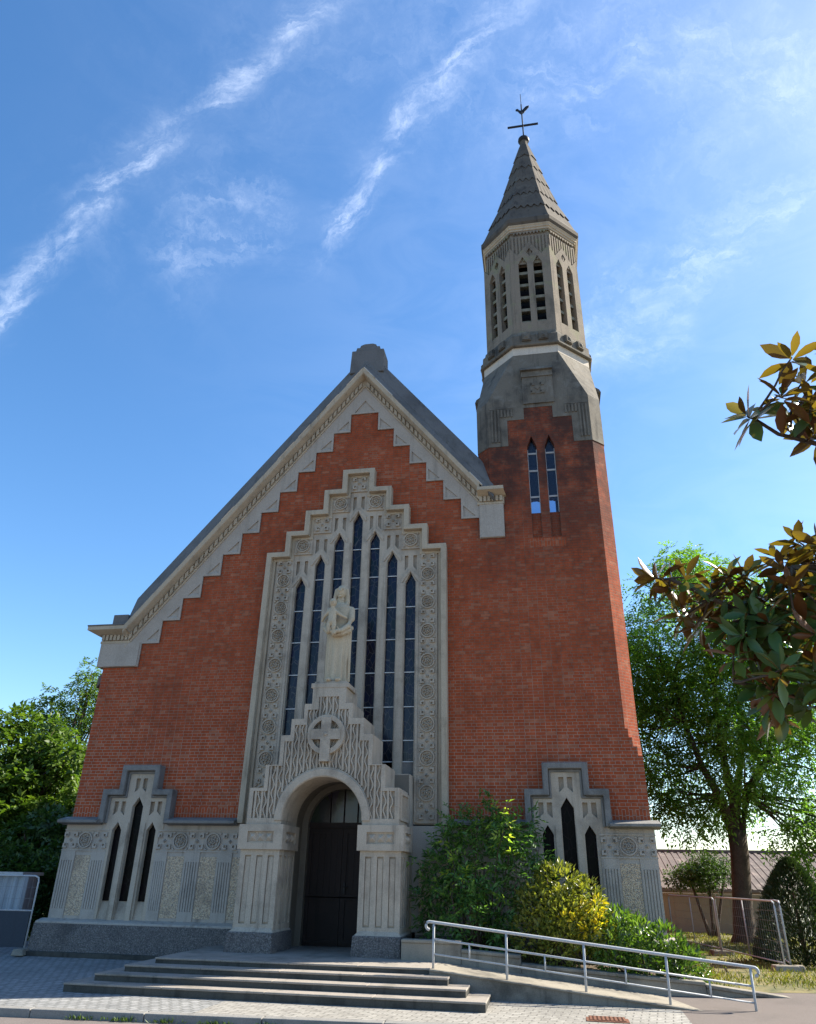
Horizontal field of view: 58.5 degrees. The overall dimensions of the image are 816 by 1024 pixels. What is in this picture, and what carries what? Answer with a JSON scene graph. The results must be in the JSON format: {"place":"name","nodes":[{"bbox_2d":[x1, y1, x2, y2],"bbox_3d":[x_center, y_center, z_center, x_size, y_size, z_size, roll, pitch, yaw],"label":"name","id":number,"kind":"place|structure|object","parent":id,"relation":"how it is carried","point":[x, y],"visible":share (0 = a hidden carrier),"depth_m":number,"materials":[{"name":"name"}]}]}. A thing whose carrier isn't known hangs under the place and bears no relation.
{"place":"outdoors","nodes":[
{"label":"outdoors","id":0,"kind":"place"},
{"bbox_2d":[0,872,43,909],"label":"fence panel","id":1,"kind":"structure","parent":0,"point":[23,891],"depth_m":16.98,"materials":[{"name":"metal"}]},
{"bbox_2d":[0,1017,168,1023],"bbox_3d":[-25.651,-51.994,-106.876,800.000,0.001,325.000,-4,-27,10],"label":"road","id":2,"kind":"structure","parent":0,"point":[12,1020],"depth_m":9.60,"materials":[{"name":"grey asphalt"}]},
{"bbox_2d":[65,1013,282,1023],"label":"weeds","id":3,"kind":"object","parent":2,"relation":"on","point":[131,1019],"visible":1,"depth_m":9.63,"materials":[{"name":"green plant"}]},
{"bbox_2d":[0,1005,460,1023],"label":"kerb","id":4,"kind":"structure","parent":2,"relation":"on","point":[62,1013],"depth_m":9.66,"materials":[{"name":"stone"}]},
{"bbox_2d":[0,941,224,1012],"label":"setts paving","id":5,"kind":"structure","parent":0,"point":[34,981],"depth_m":11.30,"materials":[{"name":"grey stone"}]},
{"bbox_2d":[0,874,39,955],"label":"fence panel","id":6,"kind":"object","parent":5,"relation":"on","point":[14,924],"visible":0.94,"depth_m":14.98,"materials":[{"name":"grey metal"}]},
{"bbox_2d":[0,0,815,850],"label":"sky","id":7,"kind":"structure","parent":0,"point":[207,207],"materials":[{"name":"blue"}]},
{"bbox_2d":[194,995,691,1023],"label":"plaza paving","id":8,"kind":"structure","parent":0,"point":[503,1012],"depth_m":10.06,"materials":[{"name":"grey stone"}]},
{"bbox_2d":[429,962,702,1010],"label":"ramp","id":9,"kind":"structure","parent":8,"relation":"on","point":[498,986],"depth_m":10.99,"materials":[{"name":"grey concrete"}]},
{"bbox_2d":[425,920,759,1010],"bbox_3d":[2.690,6.887,11.006,4.944,1.148,0.044,-4,-27,10],"label":"handrail","id":10,"kind":"object","parent":9,"relation":"on","point":[585,961],"visible":0.98,"depth_m":11.02,"materials":[{"name":"grey metal"}]},
{"bbox_2d":[586,1015,629,1023],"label":"manhole cover","id":11,"kind":"object","parent":8,"relation":"on","point":[606,1019],"visible":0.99,"depth_m":9.77,"materials":[{"name":"metal"}]},
{"bbox_2d":[465,948,687,978],"bbox_3d":[2.349,7.825,12.638,4.800,0.400,1.180,-4,-27,10],"label":"planting bed","id":12,"kind":"object","parent":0,"point":[527,960],"depth_m":12.60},
{"bbox_2d":[406,788,570,952],"bbox_3d":[1.423,6.700,13.426,3.157,3.167,1.722,-4,-27,10],"label":"shrub","id":13,"kind":"object","parent":12,"relation":"on","point":[465,901],"visible":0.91,"depth_m":13.50,"materials":[{"name":"green plant"}]},
{"bbox_2d":[508,857,618,967],"bbox_3d":[2.695,7.039,12.754,1.920,1.874,1.298,-4,-27,10],"label":"shrub","id":14,"kind":"object","parent":12,"relation":"on","point":[568,907],"visible":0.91,"depth_m":12.59,"materials":[{"name":"yellow plant"}]},
{"bbox_2d":[584,902,715,983],"bbox_3d":[3.988,7.339,12.213,2.157,1.426,1.140,-4,-27,10],"label":"shrub","id":15,"kind":"object","parent":12,"relation":"on","point":[645,938],"visible":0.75,"depth_m":12.10,"materials":[{"name":"green plant"}]},
{"bbox_2d":[667,931,815,992],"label":"lawn","id":16,"kind":"structure","parent":0,"point":[769,988],"depth_m":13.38,"materials":[{"name":"plant"}]},
{"bbox_2d":[668,894,720,953],"bbox_3d":[7.350,10.601,18.837,0.510,1.218,3.416,2,-27,-1],"label":"fence panel","id":17,"kind":"object","parent":16,"relation":"on","point":[671,919],"visible":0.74,"depth_m":18.65,"materials":[{"name":"grey metal"}]},
{"bbox_2d":[662,847,731,937],"bbox_3d":[9.390,12.030,23.061,2.560,2.688,2.252,-4,-27,10],"label":"tree","id":18,"kind":"object","parent":16,"relation":"on","point":[695,874],"visible":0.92,"depth_m":23.01,"materials":[{"name":"green plant"}]},
{"bbox_2d":[621,539,815,944],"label":"tree","id":19,"kind":"object","parent":16,"relation":"on","point":[659,672],"visible":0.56,"depth_m":22.32,"materials":[{"name":"green plant"}]},
{"bbox_2d":[710,896,800,971],"bbox_3d":[7.374,9.118,15.894,0.510,1.238,3.478,1,-27,1],"label":"fence panel","id":20,"kind":"object","parent":16,"relation":"on","point":[777,967],"visible":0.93,"depth_m":15.70,"materials":[{"name":"grey metal"}]},
{"bbox_2d":[750,855,815,966],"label":"conifer","id":21,"kind":"object","parent":16,"relation":"on","point":[781,870],"visible":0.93,"depth_m":15.60,"materials":[{"name":"green plant"}]},
{"bbox_2d":[769,899,805,972],"bbox_3d":[7.965,9.093,15.822,0.510,1.238,3.396,-7,-28,16],"label":"fence panel","id":22,"kind":"object","parent":16,"relation":"on","point":[801,967],"visible":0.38,"depth_m":14.62,"materials":[{"name":"grey metal"}]},
{"bbox_2d":[671,993,815,1023],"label":"path","id":23,"kind":"structure","parent":0,"point":[797,1008],"depth_m":10.46,"materials":[{"name":"concrete"}]},
{"label":"ground","id":24,"kind":"structure","parent":0,"visible":0},
{"bbox_2d":[0,850,59,937],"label":"hedge","id":25,"kind":"object","parent":24,"relation":"on","point":[42,895],"visible":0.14,"depth_m":19.55,"materials":[{"name":"green plant"}]},
{"bbox_2d":[0,799,73,940],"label":"tree","id":26,"kind":"object","parent":24,"relation":"on","point":[51,842],"visible":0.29,"depth_m":20.96,"materials":[{"name":"green plant"}]},
{"bbox_2d":[0,699,86,855],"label":"tree","id":27,"kind":"object","parent":24,"relation":"on","point":[29,779],"visible":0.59,"depth_m":23.97,"materials":[{"name":"green plant"}]},
{"bbox_2d":[18,656,101,803],"bbox_3d":[-13.919,10.884,29.766,5.190,10.095,4.677,-4,-27,10],"label":"tree","id":28,"kind":"object","parent":24,"relation":"on","point":[78,721],"visible":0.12,"depth_m":30.76,"materials":[{"name":"green plant"}]},
{"bbox_2d":[63,945,490,1012],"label":"entrance steps","id":29,"kind":"structure","parent":24,"relation":"on","point":[324,975],"depth_m":11.18,"materials":[{"name":"stone"}]},
{"bbox_2d":[25,95,677,967],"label":"church","id":30,"kind":"structure","parent":24,"relation":"on","point":[253,781],"depth_m":16.50,"materials":[{"name":"brick"}]},
{"bbox_2d":[93,765,177,920],"bbox_3d":[-5.917,7.134,15.827,1.661,3.060,0.540,-4,-27,10],"label":"low window","id":31,"kind":"structure","parent":30,"relation":"in","point":[134,813],"depth_m":15.76,"materials":[{"name":"stone"}]},
{"bbox_2d":[302,789,361,946],"bbox_3d":[-1.372,7.279,15.067,1.560,2.940,0.147,-4,-27,10],"label":"door","id":32,"kind":"structure","parent":30,"relation":"in","point":[333,861],"depth_m":15.03,"materials":[{"name":"brown wood"}]},
{"bbox_2d":[321,585,354,681],"bbox_3d":[-1.524,2.598,15.764,0.692,2.238,0.592,14,-29,-24],"label":"statue","id":33,"kind":"object","parent":30,"relation":"on","point":[338,618],"visible":0.97,"depth_m":15.60,"materials":[{"name":"stone"}]},
{"bbox_2d":[237,468,448,825],"bbox_3d":[-1.288,2.770,17.117,4.485,8.420,0.550,-4,-27,10],"label":"great window","id":34,"kind":"structure","parent":30,"relation":"in","point":[364,543],"depth_m":17.00,"materials":[{"name":"stone"}]},
{"bbox_2d":[527,449,542,537],"bbox_3d":[3.138,-0.562,18.073,0.262,2.890,0.225,-4,-27,10],"label":"tower window","id":35,"kind":"structure","parent":30,"relation":"in","point":[536,517],"depth_m":17.59,"materials":[{"name":"glass"}]},
{"bbox_2d":[545,451,561,536],"bbox_3d":[3.571,-0.590,18.000,0.262,2.890,0.225,-4,-27,10],"label":"tower window","id":36,"kind":"structure","parent":30,"relation":"in","point":[554,516],"depth_m":17.51,"materials":[{"name":"glass"}]},
{"bbox_2d":[524,762,611,933],"bbox_3d":[3.177,6.548,14.300,1.661,3.060,0.540,-4,-27,10],"label":"low window","id":37,"kind":"structure","parent":30,"relation":"in","point":[576,814],"depth_m":14.41,"materials":[{"name":"stone"}]},
{"bbox_2d":[401,938,789,997],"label":"wall","id":38,"kind":"structure","parent":24,"relation":"on","point":[412,949],"depth_m":11.86,"materials":[{"name":"stone"}]},
{"bbox_2d":[631,330,815,744],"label":"magnolia","id":39,"kind":"object","parent":24,"relation":"on","point":[769,628],"visible":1,"depth_m":4.47,"materials":[{"name":"green plant"}]},
{"bbox_2d":[657,849,815,894],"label":"barn","id":40,"kind":"structure","parent":24,"relation":"on","point":[759,872],"depth_m":28.56,"materials":[{"name":"stone"}]},
{"bbox_2d":[662,892,815,935],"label":"garden wall","id":41,"kind":"structure","parent":24,"relation":"on","point":[704,909],"depth_m":24.63,"materials":[{"name":"stone"}]}
]}

